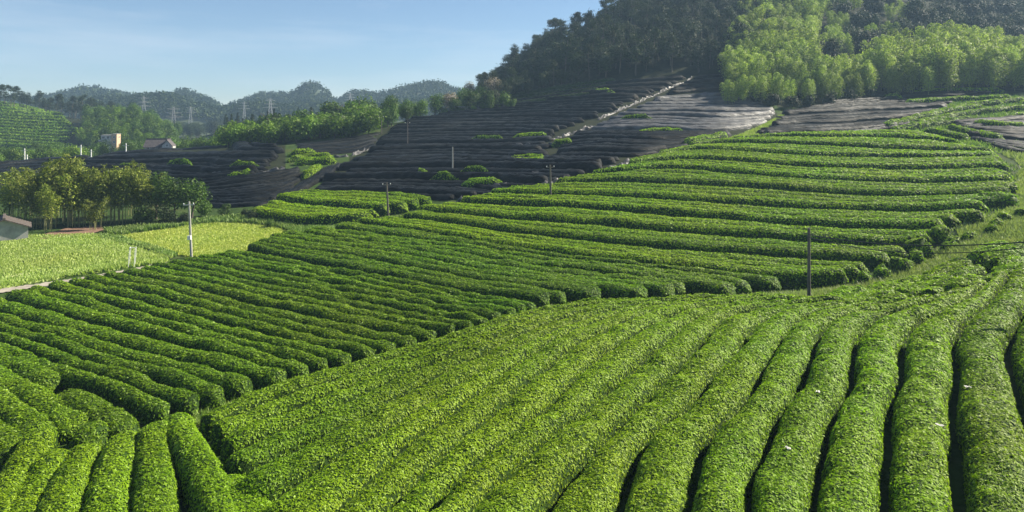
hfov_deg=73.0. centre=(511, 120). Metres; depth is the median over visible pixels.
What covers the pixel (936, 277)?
tea hedge
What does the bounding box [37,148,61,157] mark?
valley bush
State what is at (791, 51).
bamboo clump
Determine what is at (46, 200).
grove bamboo
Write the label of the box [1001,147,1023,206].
edge grass
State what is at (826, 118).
shade net
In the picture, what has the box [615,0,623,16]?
pine tree
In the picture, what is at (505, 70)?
pine tree
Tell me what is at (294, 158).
tea hedge
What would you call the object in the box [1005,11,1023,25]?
hill tree
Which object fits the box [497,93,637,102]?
shade net
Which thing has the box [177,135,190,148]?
valley tree
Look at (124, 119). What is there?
knoll tree
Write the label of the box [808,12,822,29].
bamboo clump
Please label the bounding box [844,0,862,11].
bamboo clump
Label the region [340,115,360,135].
lime bush
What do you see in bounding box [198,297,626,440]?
tea hedge
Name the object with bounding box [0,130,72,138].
tea hedge
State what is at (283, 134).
lime bush
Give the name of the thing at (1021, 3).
hill tree
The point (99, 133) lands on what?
knoll tree
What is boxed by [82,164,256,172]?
shade net
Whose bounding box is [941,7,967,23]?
hill tree
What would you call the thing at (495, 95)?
woodland tree
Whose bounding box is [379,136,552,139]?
shade net
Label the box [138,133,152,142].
knoll bamboo
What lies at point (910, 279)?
tea hedge
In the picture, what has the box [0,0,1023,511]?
ground
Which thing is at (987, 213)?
terrace grass
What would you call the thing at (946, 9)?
hill tree
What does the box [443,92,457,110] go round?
lone tree
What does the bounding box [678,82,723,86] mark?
shade net
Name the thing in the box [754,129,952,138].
tea hedge
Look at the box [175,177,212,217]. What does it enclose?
field edge tree
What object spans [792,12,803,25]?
bamboo clump
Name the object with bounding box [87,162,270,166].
shade net
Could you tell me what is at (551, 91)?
shade net
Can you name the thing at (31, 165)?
shade net
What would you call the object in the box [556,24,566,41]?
pine tree
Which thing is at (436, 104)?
lone tree
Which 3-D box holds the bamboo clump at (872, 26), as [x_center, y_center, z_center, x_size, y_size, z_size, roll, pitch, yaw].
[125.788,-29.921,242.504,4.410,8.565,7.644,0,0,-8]
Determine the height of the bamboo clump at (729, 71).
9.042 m
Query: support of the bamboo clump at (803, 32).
on the ground at (660, 68)
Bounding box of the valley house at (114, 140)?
[98,134,120,153]
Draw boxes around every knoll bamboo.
[74,127,84,140]
[75,130,89,146]
[79,128,100,146]
[81,116,95,123]
[84,125,94,135]
[98,121,116,141]
[100,123,115,137]
[106,105,118,113]
[111,107,121,115]
[113,116,131,134]
[115,123,131,142]
[132,129,141,141]
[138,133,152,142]
[157,118,165,124]
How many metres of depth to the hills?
563.27 m
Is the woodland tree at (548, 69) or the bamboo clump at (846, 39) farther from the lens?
the bamboo clump at (846, 39)
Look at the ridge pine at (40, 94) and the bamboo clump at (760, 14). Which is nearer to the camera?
the bamboo clump at (760, 14)
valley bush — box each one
[1,147,28,160]
[23,150,38,158]
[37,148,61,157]
[42,149,61,156]
[63,145,88,155]
[204,134,225,145]
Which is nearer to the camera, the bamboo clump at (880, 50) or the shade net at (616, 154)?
the shade net at (616, 154)
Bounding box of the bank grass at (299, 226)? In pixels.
[267,213,403,232]
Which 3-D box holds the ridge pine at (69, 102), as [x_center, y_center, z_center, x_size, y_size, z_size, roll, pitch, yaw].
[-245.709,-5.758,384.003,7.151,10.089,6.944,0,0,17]
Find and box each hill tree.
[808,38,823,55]
[821,37,842,62]
[828,0,852,20]
[840,24,862,46]
[850,10,871,31]
[852,29,877,52]
[854,41,872,57]
[860,0,885,12]
[860,13,881,31]
[865,0,884,16]
[869,26,890,39]
[882,0,898,7]
[895,16,913,35]
[903,0,925,18]
[906,5,930,25]
[907,20,922,37]
[919,17,941,33]
[924,7,940,21]
[928,0,945,16]
[935,0,951,6]
[935,12,963,25]
[940,6,956,21]
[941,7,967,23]
[951,3,964,12]
[959,2,981,22]
[961,15,986,29]
[971,0,988,15]
[976,0,994,20]
[978,14,996,23]
[979,22,1002,36]
[980,19,1002,30]
[994,1,1017,17]
[994,16,1005,25]
[994,18,1017,38]
[995,0,1017,11]
[1002,15,1023,28]
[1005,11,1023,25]
[1006,25,1023,36]
[1009,27,1023,39]
[1014,0,1023,10]
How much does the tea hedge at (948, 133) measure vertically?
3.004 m
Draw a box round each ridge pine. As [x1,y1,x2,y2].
[0,84,9,102]
[2,85,18,101]
[5,86,20,106]
[19,91,31,106]
[20,92,34,108]
[33,90,47,105]
[33,93,43,106]
[40,97,50,111]
[43,97,54,111]
[51,97,61,111]
[55,93,68,112]
[62,96,77,117]
[64,101,75,117]
[72,101,80,115]
[76,94,88,109]
[82,97,93,105]
[87,99,95,108]
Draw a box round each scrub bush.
[505,98,516,106]
[748,88,762,101]
[762,93,779,107]
[784,95,801,108]
[802,93,817,106]
[821,91,837,102]
[841,89,857,98]
[864,86,875,96]
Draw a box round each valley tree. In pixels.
[3,145,26,158]
[30,140,41,149]
[36,144,49,157]
[43,141,56,149]
[62,142,72,153]
[88,143,101,155]
[90,142,102,155]
[98,139,114,154]
[117,138,137,150]
[134,139,144,147]
[168,136,178,144]
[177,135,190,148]
[184,122,198,136]
[191,137,204,146]
[192,121,205,137]
[194,127,202,136]
[201,122,209,136]
[205,120,218,135]
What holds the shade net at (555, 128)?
on the ground at (660, 68)
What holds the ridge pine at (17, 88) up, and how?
on the ground at (660, 68)
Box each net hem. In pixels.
[212,166,284,172]
[297,147,369,157]
[455,176,563,202]
[552,125,592,139]
[597,76,691,119]
[608,158,628,167]
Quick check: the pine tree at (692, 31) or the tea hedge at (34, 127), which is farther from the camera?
the tea hedge at (34, 127)
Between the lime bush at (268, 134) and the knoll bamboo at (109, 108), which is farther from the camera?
the knoll bamboo at (109, 108)
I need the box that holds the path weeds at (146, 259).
[0,253,169,286]
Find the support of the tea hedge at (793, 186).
on the ground at (660, 68)
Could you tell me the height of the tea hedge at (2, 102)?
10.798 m
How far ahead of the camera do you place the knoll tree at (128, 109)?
297.79 m
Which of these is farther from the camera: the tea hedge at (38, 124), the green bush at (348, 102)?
the tea hedge at (38, 124)
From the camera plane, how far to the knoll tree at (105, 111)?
310.51 m
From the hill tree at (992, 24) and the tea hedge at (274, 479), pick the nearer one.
the tea hedge at (274, 479)
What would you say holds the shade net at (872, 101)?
on the ground at (660, 68)
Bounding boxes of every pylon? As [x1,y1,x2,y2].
[140,96,149,110]
[166,108,180,122]
[185,107,195,123]
[263,100,277,114]
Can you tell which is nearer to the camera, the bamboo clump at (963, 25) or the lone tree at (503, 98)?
the lone tree at (503, 98)
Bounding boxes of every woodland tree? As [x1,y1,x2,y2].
[483,89,499,104]
[494,80,511,95]
[506,75,523,93]
[519,50,529,59]
[540,58,554,81]
[543,64,556,85]
[587,17,599,27]
[587,48,607,74]
[593,37,608,54]
[606,43,622,68]
[609,25,625,43]
[620,21,631,40]
[636,44,657,71]
[637,34,655,49]
[651,5,667,22]
[677,6,691,16]
[679,20,701,37]
[682,29,702,51]
[687,19,702,34]
[704,9,719,21]
[717,26,730,40]
[717,37,734,49]
[719,30,734,45]
[731,3,741,12]
[736,8,745,14]
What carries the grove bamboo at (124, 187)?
on the ground at (660, 68)
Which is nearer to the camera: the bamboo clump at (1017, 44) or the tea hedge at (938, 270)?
the tea hedge at (938, 270)
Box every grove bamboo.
[0,169,34,218]
[0,171,16,216]
[7,165,61,224]
[14,185,44,228]
[19,166,40,182]
[34,183,63,231]
[36,171,60,223]
[38,157,65,217]
[38,160,78,228]
[39,153,83,223]
[53,156,91,226]
[53,173,89,227]
[58,161,87,209]
[65,166,92,225]
[80,166,110,225]
[81,195,109,229]
[85,169,122,224]
[92,163,113,216]
[95,168,127,223]
[103,165,133,224]
[119,167,145,222]
[125,160,145,215]
[127,167,151,218]
[128,170,166,209]
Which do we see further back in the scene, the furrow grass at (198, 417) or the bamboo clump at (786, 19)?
the bamboo clump at (786, 19)
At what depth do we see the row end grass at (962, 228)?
68.81 m
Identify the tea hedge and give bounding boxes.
[0,101,59,112]
[0,103,51,111]
[0,106,60,112]
[0,109,62,115]
[0,111,65,117]
[0,115,67,121]
[0,118,70,124]
[0,121,74,127]
[0,124,76,131]
[0,127,75,134]
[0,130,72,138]
[0,133,68,140]
[0,136,66,143]
[0,138,60,144]
[0,141,53,148]
[0,297,287,389]
[0,313,252,401]
[0,321,224,411]
[0,332,199,415]
[0,342,171,425]
[0,347,62,394]
[0,365,87,444]
[0,386,59,446]
[0,419,24,471]
[0,428,56,511]
[4,289,309,378]
[10,448,68,511]
[29,285,329,373]
[35,443,101,511]
[48,280,350,367]
[58,388,140,438]
[68,277,377,362]
[68,420,110,449]
[81,430,137,511]
[83,274,396,353]
[102,271,416,347]
[122,268,437,342]
[130,420,180,511]
[141,265,455,337]
[151,262,473,330]
[165,411,238,511]
[167,158,191,164]
[168,259,488,326]
[183,257,500,320]
[198,254,515,314]
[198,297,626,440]
[209,297,653,455]
[213,252,525,312]
[220,295,678,470]
[225,249,536,310]
[225,293,699,475]
[225,473,271,511]
[228,168,250,175]
[229,160,258,166]
[236,293,730,501]
[247,243,549,308]
[252,205,369,225]
[254,241,566,304]
[258,238,601,302]
[261,203,372,217]
[264,292,763,511]
[268,200,378,217]
[269,236,647,298]
[270,233,674,297]
[276,193,389,216]
[282,230,685,295]
[285,192,408,213]
[287,148,314,156]
[287,151,333,162]
[291,191,418,209]
[294,155,335,165]
[299,189,431,205]
[301,164,322,179]
[304,228,735,294]
[312,226,751,294]
[335,222,781,292]
[342,293,797,511]
[357,217,848,288]
[380,217,859,281]
[384,215,869,274]
[387,293,810,511]
[402,211,889,269]
[415,209,908,258]
[417,204,935,247]
[430,171,458,180]
[431,295,834,511]
[442,202,930,236]
[460,165,487,171]
[461,195,945,230]
[462,176,501,187]
[471,134,501,138]
[472,194,960,227]
[473,295,852,511]
[483,192,975,222]
[491,187,988,212]
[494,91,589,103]
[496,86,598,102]
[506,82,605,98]
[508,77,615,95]
[509,185,1000,208]
[512,132,545,137]
[512,153,543,156]
[514,156,542,158]
[535,181,1010,199]
[551,138,571,147]
[552,297,877,511]
[554,174,1010,196]
[564,171,1019,193]
[576,168,1019,188]
[592,162,1013,183]
[596,87,614,92]
[610,160,1013,179]
[618,159,998,173]
[620,113,650,118]
[624,296,905,511]
[628,152,1000,163]
[628,153,1009,171]
[639,126,681,130]
[643,151,996,161]
[649,149,1002,160]
[659,144,998,157]
[677,143,998,155]
[681,142,981,152]
[683,131,727,144]
[689,138,996,153]
[691,294,931,511]
[705,138,974,146]
[723,137,973,145]
[727,136,962,144]
[732,132,963,143]
[751,289,956,511]
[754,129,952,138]
[776,129,939,135]
[816,278,986,511]
[826,285,852,295]
[832,286,854,295]
[841,287,870,298]
[847,285,863,294]
[855,271,872,282]
[858,281,889,293]
[864,282,904,298]
[867,279,896,289]
[872,263,885,276]
[874,267,891,278]
[880,285,924,299]
[884,93,901,98]
[884,103,983,125]
[887,269,1008,511]
[887,275,922,287]
[888,256,901,269]
[891,116,971,129]
[894,258,911,271]
[894,283,925,292]
[903,237,927,253]
[905,276,931,287]
[906,94,1010,102]
[906,249,917,259]
[908,260,916,268]
[911,250,925,264]
[912,276,934,283]
[913,104,1023,121]
[917,275,945,286]
[920,266,950,277]
[920,282,945,295]
[921,242,935,259]
[922,257,972,274]
[923,127,969,139]
[928,270,969,286]
[929,225,952,244]
[931,264,986,281]
[932,272,947,276]
[939,239,957,250]
[943,274,985,290]
[946,235,961,242]
[947,124,1004,138]
[947,265,969,274]
[948,263,974,271]
[951,281,989,290]
[955,263,1023,511]
[957,98,1003,105]
[960,231,976,240]
[964,210,985,224]
[966,240,1007,264]
[974,119,1023,126]
[976,245,1014,268]
[978,191,1019,208]
[979,240,1023,270]
[983,222,998,232]
[985,255,1023,281]
[988,216,1003,225]
[996,211,1012,219]
[998,96,1023,103]
[1001,262,1018,274]
[1011,320,1023,407]
[1013,208,1023,216]
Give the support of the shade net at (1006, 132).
on the ground at (660, 68)
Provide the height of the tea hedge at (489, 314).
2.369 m
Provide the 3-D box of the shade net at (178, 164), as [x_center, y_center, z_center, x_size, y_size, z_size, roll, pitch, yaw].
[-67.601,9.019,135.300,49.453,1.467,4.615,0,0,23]
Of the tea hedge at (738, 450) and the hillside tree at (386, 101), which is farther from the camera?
the hillside tree at (386, 101)
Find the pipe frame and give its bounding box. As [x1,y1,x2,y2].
[128,247,136,266]
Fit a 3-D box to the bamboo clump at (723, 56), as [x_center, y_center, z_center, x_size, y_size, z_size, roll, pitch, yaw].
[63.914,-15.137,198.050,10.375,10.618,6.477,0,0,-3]
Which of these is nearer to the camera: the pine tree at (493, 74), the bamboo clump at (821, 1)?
the pine tree at (493, 74)
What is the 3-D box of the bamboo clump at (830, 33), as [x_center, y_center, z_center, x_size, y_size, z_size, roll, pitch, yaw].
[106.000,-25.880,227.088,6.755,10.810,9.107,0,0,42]
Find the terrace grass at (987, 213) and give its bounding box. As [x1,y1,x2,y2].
[851,159,1023,283]
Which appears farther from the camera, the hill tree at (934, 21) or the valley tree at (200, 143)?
the hill tree at (934, 21)
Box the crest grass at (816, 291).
[553,283,862,304]
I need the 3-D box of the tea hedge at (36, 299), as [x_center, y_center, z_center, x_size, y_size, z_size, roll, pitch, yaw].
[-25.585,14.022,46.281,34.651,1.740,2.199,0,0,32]
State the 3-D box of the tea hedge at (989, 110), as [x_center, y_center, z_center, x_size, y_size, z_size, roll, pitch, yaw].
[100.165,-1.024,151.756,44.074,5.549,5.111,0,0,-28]
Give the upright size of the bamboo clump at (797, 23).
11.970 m
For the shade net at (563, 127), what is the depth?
160.77 m
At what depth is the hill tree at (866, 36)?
223.91 m
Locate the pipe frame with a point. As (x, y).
(130, 254)
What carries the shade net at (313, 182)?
on the ground at (660, 68)
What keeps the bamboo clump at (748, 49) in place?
on the ground at (660, 68)
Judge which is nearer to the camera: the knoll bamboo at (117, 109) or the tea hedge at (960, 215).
the tea hedge at (960, 215)
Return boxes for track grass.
[725,114,782,138]
[819,205,1023,294]
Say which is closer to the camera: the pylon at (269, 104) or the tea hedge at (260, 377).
the tea hedge at (260, 377)
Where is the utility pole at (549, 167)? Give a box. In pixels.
[546,165,554,194]
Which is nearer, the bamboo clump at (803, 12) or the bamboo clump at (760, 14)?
the bamboo clump at (760, 14)
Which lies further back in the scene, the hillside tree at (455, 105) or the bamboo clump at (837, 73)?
the hillside tree at (455, 105)
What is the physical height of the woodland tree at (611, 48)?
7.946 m
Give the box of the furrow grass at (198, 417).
[190,361,354,424]
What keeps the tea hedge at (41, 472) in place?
on the ground at (660, 68)
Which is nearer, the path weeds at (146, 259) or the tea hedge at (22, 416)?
the tea hedge at (22, 416)
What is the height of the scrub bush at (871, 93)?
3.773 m
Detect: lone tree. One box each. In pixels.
[387,102,398,125]
[412,99,428,115]
[427,93,445,114]
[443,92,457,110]
[464,81,475,90]
[484,76,503,96]
[495,91,510,106]
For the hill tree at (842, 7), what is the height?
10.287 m
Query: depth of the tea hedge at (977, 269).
47.50 m
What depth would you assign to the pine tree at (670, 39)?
209.91 m
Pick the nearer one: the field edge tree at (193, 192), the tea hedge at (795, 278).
the tea hedge at (795, 278)
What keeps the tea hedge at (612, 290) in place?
on the ground at (660, 68)
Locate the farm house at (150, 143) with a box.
[143,138,175,148]
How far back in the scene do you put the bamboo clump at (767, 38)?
210.52 m
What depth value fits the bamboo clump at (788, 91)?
177.52 m
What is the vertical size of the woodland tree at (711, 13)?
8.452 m
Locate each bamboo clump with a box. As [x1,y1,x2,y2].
[716,49,747,78]
[719,44,743,71]
[719,79,740,101]
[723,49,754,78]
[724,48,744,80]
[724,62,738,88]
[725,33,744,46]
[726,70,742,95]
[732,30,754,47]
[735,60,755,85]
[736,0,755,10]
[736,14,749,21]
[736,74,759,99]
[737,37,754,49]
[742,20,759,30]
[742,30,768,51]
[742,55,774,90]
[743,45,757,56]
[743,46,763,61]
[744,77,756,97]
[745,52,761,75]
[746,7,763,23]
[746,12,769,27]
[747,7,773,18]
[747,37,765,53]
[752,18,771,31]
[755,75,769,101]
[756,0,774,5]
[756,29,775,39]
[759,2,769,12]
[760,17,776,32]
[761,38,786,54]
[761,50,774,74]
[762,49,784,65]
[762,56,785,84]
[763,34,783,54]
[765,72,783,94]
[766,2,777,16]
[768,17,783,31]
[768,64,783,91]
[769,0,783,9]
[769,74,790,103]
[771,10,783,20]
[772,3,793,18]
[772,49,790,85]
[776,16,791,26]
[776,19,796,36]
[776,29,798,46]
[777,53,808,87]
[780,30,809,47]
[780,38,790,54]
[780,44,800,58]
[782,38,812,70]
[782,79,796,99]
[783,0,804,20]
[786,6,797,19]
[786,75,800,93]
[787,19,796,30]
[787,61,804,80]
[788,41,810,81]
[791,20,811,36]
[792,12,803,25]
[793,68,818,97]
[795,0,814,20]
[795,27,817,40]
[796,6,810,21]
[799,0,824,20]
[801,22,816,37]
[801,37,822,70]
[801,80,814,102]
[802,14,821,36]
[802,30,827,55]
[804,15,819,32]
[804,78,815,98]
[805,51,829,76]
[806,0,822,16]
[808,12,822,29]
[809,59,837,93]
[811,54,836,87]
[813,64,829,96]
[817,0,827,11]
[817,78,832,100]
[819,59,842,87]
[820,0,831,15]
[823,26,845,51]
[824,70,845,99]
[825,10,835,25]
[827,16,843,27]
[827,53,853,90]
[828,70,843,91]
[829,23,842,39]
[834,11,848,29]
[837,57,852,83]
[839,33,854,54]
[839,53,855,80]
[840,13,850,34]
[843,64,875,91]
[843,73,864,97]
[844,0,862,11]
[847,61,880,91]
[850,51,886,84]
[859,34,892,54]
[859,60,879,94]
[860,44,893,89]
[862,23,878,32]
[874,33,906,57]
[876,35,903,87]
[878,45,909,61]
[879,55,896,88]
[880,20,901,37]
[882,67,904,92]
[883,3,897,22]
[885,59,922,92]
[887,27,914,54]
[895,1,909,19]
[895,60,909,88]
[899,38,928,85]
[900,47,925,88]
[903,64,936,89]
[907,44,950,87]
[912,23,948,41]
[912,29,946,41]
[915,42,958,87]
[917,36,938,48]
[919,65,938,94]
[926,19,955,34]
[926,32,953,48]
[929,43,966,87]
[930,49,960,90]
[937,24,963,35]
[941,51,969,87]
[942,35,980,73]
[946,23,970,33]
[947,31,961,47]
[950,33,984,65]
[954,27,977,35]
[954,52,981,87]
[957,31,971,36]
[958,39,979,78]
[958,45,979,86]
[968,30,998,48]
[968,47,1002,87]
[973,32,992,56]
[978,28,1004,45]
[978,45,998,85]
[984,56,1011,87]
[985,26,1006,48]
[988,53,1008,85]
[999,41,1023,68]
[999,52,1012,85]
[1000,36,1022,45]
[1000,45,1020,83]
[1004,35,1023,45]
[1006,45,1022,58]
[1008,51,1023,84]
[1009,59,1023,90]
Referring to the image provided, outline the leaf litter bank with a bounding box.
[37,225,104,238]
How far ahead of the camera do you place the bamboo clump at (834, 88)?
181.52 m
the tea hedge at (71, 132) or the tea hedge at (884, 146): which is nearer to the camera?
the tea hedge at (884, 146)
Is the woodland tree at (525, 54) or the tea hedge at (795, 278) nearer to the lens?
the tea hedge at (795, 278)
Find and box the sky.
[0,0,618,104]
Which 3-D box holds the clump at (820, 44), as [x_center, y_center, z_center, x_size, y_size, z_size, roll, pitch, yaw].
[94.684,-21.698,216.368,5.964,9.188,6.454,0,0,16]
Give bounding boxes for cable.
[810,237,1023,253]
[811,235,1023,245]
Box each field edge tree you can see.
[0,190,20,214]
[141,170,179,218]
[154,176,188,215]
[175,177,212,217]
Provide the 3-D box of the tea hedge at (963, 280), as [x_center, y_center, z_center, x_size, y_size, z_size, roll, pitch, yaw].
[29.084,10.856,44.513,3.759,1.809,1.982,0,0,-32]
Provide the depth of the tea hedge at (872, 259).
67.73 m
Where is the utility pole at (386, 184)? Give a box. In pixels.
[382,182,390,215]
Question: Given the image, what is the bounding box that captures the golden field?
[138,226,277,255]
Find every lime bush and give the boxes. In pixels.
[213,120,241,146]
[215,127,238,146]
[224,119,258,141]
[225,123,248,142]
[240,123,260,141]
[250,120,280,142]
[272,116,291,141]
[273,125,289,143]
[276,122,291,141]
[280,116,312,142]
[296,113,322,140]
[311,114,333,137]
[322,112,350,138]
[336,105,359,119]
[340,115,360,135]
[345,106,368,118]
[349,108,385,133]
[355,104,381,112]
[371,109,386,127]
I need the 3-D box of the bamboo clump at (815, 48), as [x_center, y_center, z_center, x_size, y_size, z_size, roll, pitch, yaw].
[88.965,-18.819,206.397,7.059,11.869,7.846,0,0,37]
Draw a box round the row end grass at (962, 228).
[955,167,1023,235]
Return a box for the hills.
[61,88,445,138]
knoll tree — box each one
[79,104,90,115]
[80,121,91,129]
[84,108,93,117]
[91,126,102,140]
[92,118,102,127]
[93,105,108,114]
[93,107,105,122]
[114,111,129,121]
[116,118,127,134]
[125,104,140,114]
[127,131,141,140]
[128,117,141,127]
[129,110,143,121]
[129,122,144,134]
[139,114,155,126]
[142,119,158,134]
[144,110,158,117]
[148,129,163,137]
[151,125,167,133]
[160,119,174,131]
[165,125,176,137]
[169,128,178,137]
[172,121,182,135]
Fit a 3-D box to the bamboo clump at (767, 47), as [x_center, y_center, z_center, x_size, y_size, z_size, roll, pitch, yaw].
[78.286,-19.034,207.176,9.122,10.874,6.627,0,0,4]
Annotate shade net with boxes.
[0,155,89,164]
[0,160,73,167]
[0,164,51,168]
[0,166,44,171]
[0,170,39,174]
[76,157,269,164]
[76,164,262,167]
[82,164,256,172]
[86,170,254,178]
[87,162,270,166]
[89,168,258,174]
[89,174,236,182]
[90,150,275,158]
[92,152,277,158]
[103,142,284,154]
[116,156,275,160]
[118,157,271,162]
[175,166,299,182]
[176,168,297,183]
[178,170,299,186]
[184,176,296,193]
[185,172,300,190]
[185,178,299,196]
[191,180,293,198]
[195,188,291,202]
[199,184,293,197]
[205,190,287,202]
[209,199,271,207]
[233,141,277,147]
[255,169,321,206]
[257,167,267,170]
[269,166,328,200]
[287,165,334,191]
[293,162,340,191]
[294,138,376,149]
[296,132,379,145]
[297,136,373,146]
[301,138,370,146]
[313,141,373,152]
[314,185,489,194]
[316,185,476,198]
[318,143,375,154]
[318,184,490,191]
[320,181,508,189]
[322,171,547,183]
[331,178,534,186]
[337,190,454,200]
[338,159,602,171]
[346,167,584,174]
[352,153,618,160]
[353,171,570,178]
[358,153,615,164]
[359,156,602,166]
[364,150,547,155]
[368,144,541,152]
[372,148,544,152]
[376,135,552,144]
[379,133,552,138]
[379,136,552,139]
[383,138,503,139]
[383,141,546,145]
[388,127,553,133]
[388,131,554,135]
[389,144,551,148]
[390,124,567,128]
[392,123,559,131]
[394,120,539,125]
[396,120,574,126]
[403,116,581,121]
[406,118,584,122]
[410,113,598,118]
[432,107,613,115]
[439,105,617,113]
[448,102,615,111]
[457,111,597,115]
[466,98,634,109]
[470,95,638,108]
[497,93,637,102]
[516,89,650,100]
[526,101,623,106]
[551,81,672,93]
[552,89,654,94]
[557,145,667,153]
[558,150,657,156]
[559,140,683,147]
[568,133,720,139]
[568,142,687,146]
[572,94,649,96]
[572,138,685,142]
[574,129,728,134]
[575,75,685,86]
[576,130,731,137]
[580,93,653,95]
[589,145,682,148]
[591,124,750,130]
[594,85,666,89]
[596,121,764,125]
[602,119,766,122]
[603,123,752,126]
[606,80,677,84]
[609,115,770,119]
[609,118,763,121]
[613,87,663,90]
[617,110,772,117]
[626,106,774,112]
[637,104,768,107]
[641,106,774,109]
[645,100,766,105]
[653,92,760,101]
[654,96,758,101]
[667,87,749,94]
[669,85,719,90]
[673,84,722,87]
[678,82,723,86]
[684,79,725,83]
[692,77,726,79]
[693,74,727,78]
[757,122,903,133]
[760,120,912,129]
[761,126,885,133]
[764,122,897,132]
[764,122,909,129]
[770,120,886,126]
[771,112,918,125]
[774,115,883,120]
[776,108,937,117]
[777,110,929,119]
[781,103,946,114]
[806,101,952,107]
[809,97,945,106]
[811,100,906,106]
[813,102,946,107]
[822,93,968,103]
[833,91,978,101]
[836,124,897,130]
[844,103,947,106]
[852,87,1022,97]
[857,86,1023,96]
[874,83,1011,93]
[953,115,1023,123]
[956,119,1023,124]
[958,123,986,126]
[966,131,1023,140]
[967,126,1023,128]
[969,125,1023,131]
[969,136,1023,142]
[973,129,1023,133]
[976,91,992,93]
[978,137,1023,144]
[982,140,1023,148]
[986,142,1023,152]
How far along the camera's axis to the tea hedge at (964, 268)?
47.91 m
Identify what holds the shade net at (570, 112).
on the ground at (660, 68)
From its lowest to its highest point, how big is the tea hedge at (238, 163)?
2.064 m
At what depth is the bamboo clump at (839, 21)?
247.93 m
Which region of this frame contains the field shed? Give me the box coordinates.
[0,213,31,240]
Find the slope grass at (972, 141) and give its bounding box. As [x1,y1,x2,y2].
[904,93,1023,152]
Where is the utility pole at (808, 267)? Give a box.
[807,228,810,296]
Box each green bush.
[253,112,281,142]
[281,114,301,141]
[292,109,323,137]
[317,100,344,115]
[343,99,371,110]
[349,93,377,108]
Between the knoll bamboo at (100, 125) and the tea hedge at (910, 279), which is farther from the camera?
the knoll bamboo at (100, 125)
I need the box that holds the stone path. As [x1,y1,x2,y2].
[0,262,167,292]
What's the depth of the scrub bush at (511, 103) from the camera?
196.39 m
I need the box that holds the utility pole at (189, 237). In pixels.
[183,202,193,256]
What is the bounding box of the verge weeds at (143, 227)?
[102,213,302,234]
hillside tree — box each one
[378,95,401,110]
[380,94,399,123]
[381,107,393,126]
[399,99,415,113]
[400,104,413,120]
[408,103,417,117]
[448,97,461,110]
[456,87,467,105]
[461,88,480,108]
[477,90,487,106]
[485,91,494,107]
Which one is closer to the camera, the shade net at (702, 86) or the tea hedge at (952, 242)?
the tea hedge at (952, 242)
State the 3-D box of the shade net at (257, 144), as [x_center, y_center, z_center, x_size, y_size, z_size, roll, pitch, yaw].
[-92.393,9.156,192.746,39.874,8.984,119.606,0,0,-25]
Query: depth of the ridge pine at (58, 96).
355.03 m
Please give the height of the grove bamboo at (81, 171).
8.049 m
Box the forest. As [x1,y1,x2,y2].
[0,78,464,121]
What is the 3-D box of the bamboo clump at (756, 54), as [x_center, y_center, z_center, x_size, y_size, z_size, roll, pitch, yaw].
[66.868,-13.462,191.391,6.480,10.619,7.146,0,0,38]
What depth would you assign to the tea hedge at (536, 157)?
117.86 m
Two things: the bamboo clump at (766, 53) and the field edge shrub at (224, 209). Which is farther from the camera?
the bamboo clump at (766, 53)
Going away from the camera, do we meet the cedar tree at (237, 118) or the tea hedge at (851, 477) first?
the tea hedge at (851, 477)
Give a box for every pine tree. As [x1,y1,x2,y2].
[474,74,483,86]
[482,72,492,86]
[489,71,500,80]
[498,54,509,68]
[499,66,509,79]
[503,49,517,69]
[504,56,519,73]
[507,66,521,86]
[510,44,520,53]
[515,53,524,73]
[529,34,544,47]
[530,37,542,48]
[530,40,541,53]
[539,31,555,51]
[544,58,562,85]
[546,19,555,32]
[550,18,563,38]
[554,40,577,71]
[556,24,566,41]
[558,19,569,34]
[561,21,580,41]
[561,30,585,54]
[564,11,581,33]
[575,43,597,79]
[580,7,594,25]
[595,11,605,28]
[596,0,613,21]
[597,1,607,14]
[602,20,623,44]
[608,3,620,19]
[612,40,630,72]
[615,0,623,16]
[620,0,644,23]
[621,23,636,44]
[624,33,651,75]
[660,32,686,71]
[680,27,697,65]
[693,10,707,28]
[716,5,739,31]
[722,4,733,23]
[732,21,750,44]
[739,0,758,7]
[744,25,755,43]
[762,8,771,18]
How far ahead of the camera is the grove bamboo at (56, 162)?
93.42 m
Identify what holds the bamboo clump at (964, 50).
on the ground at (660, 68)
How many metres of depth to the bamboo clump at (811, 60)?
201.23 m
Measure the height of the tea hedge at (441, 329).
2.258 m
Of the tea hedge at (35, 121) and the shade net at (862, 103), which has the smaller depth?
the shade net at (862, 103)
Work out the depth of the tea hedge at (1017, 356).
29.30 m
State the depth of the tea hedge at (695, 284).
60.57 m
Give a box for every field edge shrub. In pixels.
[132,205,157,223]
[156,205,177,223]
[175,212,188,222]
[196,200,212,215]
[217,203,231,215]
[240,207,249,215]
[247,208,258,218]
[264,219,273,226]
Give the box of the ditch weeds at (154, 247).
[99,232,177,256]
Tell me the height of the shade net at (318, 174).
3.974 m
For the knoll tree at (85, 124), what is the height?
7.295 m
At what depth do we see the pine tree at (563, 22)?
282.99 m
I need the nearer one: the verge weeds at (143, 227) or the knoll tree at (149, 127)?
the verge weeds at (143, 227)
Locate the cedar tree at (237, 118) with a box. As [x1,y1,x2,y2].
[236,112,239,122]
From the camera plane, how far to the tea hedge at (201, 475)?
26.13 m
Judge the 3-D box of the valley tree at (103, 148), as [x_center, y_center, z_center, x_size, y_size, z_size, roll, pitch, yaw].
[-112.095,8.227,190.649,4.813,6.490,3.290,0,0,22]
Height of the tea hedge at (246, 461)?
3.084 m
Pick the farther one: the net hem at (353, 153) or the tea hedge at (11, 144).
the tea hedge at (11, 144)
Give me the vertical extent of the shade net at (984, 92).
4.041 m
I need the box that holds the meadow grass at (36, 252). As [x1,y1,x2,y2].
[0,232,172,288]
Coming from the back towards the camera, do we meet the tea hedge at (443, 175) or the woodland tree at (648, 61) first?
the woodland tree at (648, 61)

